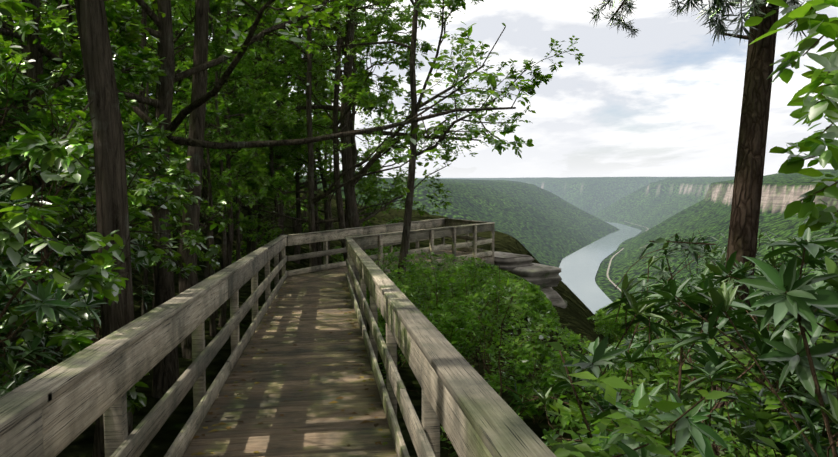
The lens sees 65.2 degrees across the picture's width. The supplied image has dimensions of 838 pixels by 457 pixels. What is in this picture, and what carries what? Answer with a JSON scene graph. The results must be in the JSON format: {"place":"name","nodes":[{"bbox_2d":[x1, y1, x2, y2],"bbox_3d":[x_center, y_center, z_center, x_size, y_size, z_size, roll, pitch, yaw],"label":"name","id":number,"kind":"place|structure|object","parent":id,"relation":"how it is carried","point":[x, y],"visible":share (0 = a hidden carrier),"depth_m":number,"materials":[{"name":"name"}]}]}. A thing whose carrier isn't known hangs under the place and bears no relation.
{"place":"outdoors","nodes":[
{"label":"outdoors","id":0,"kind":"place"},
{"bbox_2d":[4,118,837,456],"bbox_3d":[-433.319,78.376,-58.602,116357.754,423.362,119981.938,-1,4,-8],"label":"terrain","id":1,"kind":"structure","parent":0,"point":[554,222],"depth_m":1936.24,"materials":[{"name":"green plant"}]},
{"bbox_2d":[0,218,555,456],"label":"boardwalk","id":2,"kind":"structure","parent":1,"relation":"on","point":[56,410],"depth_m":5.10,"materials":[{"name":"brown wood"}]},
{"bbox_2d":[191,282,388,455],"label":"fallen leaves on deck","id":3,"kind":"object","parent":2,"relation":"on","point":[339,397],"visible":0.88,"depth_m":6.51,"materials":[{"name":"brown plant"}]},
{"bbox_2d":[0,0,837,456],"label":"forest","id":4,"kind":"object","parent":1,"relation":"on","point":[110,150],"depth_m":12.06,"materials":[{"name":"green plant"}]},
{"bbox_2d":[0,59,837,456],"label":"rhododendron shrubs","id":5,"kind":"object","parent":4,"relation":"on","point":[806,295],"visible":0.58,"depth_m":2.82,"materials":[{"name":"green plant"}]},
{"bbox_2d":[589,0,816,45],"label":"pine needles","id":6,"kind":"object","parent":4,"relation":"on","point":[722,6],"visible":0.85,"depth_m":5.12,"materials":[{"name":"green plant"}]},
{"bbox_2d":[0,0,837,414],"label":"forest leaves","id":7,"kind":"object","parent":1,"relation":"on","point":[108,282],"visible":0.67,"depth_m":5.65,"materials":[{"name":"green plant"}]},
{"bbox_2d":[456,251,566,307],"bbox_3d":[3.419,7.022,24.703,5.186,12.464,6.796,-3,5,-33],"label":"sandstone outcrop","id":8,"kind":"object","parent":1,"relation":"on","point":[546,278],"visible":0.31,"depth_m":21.86,"materials":[{"name":"grey stone"}]},
{"bbox_2d":[331,245,837,456],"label":"shrub leaves","id":9,"kind":"object","parent":1,"relation":"on","point":[534,301],"visible":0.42,"depth_m":7.76,"materials":[{"name":"green plant"}]},
{"bbox_2d":[607,221,647,290],"bbox_3d":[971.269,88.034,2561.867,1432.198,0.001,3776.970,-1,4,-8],"label":"railroad track","id":10,"kind":"structure","parent":1,"relation":"on","point":[610,264],"depth_m":2031.35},
{"bbox_2d":[14,0,837,177],"label":"sky","id":11,"kind":"structure","parent":0,"point":[662,101],"materials":[{"name":"white"}]},
{"bbox_2d":[559,222,641,313],"bbox_3d":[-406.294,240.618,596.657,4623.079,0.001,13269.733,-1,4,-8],"label":"river water","id":12,"kind":"structure","parent":0,"point":[579,270],"depth_m":2220.36,"materials":[{"name":"grey liquid"}]}
]}

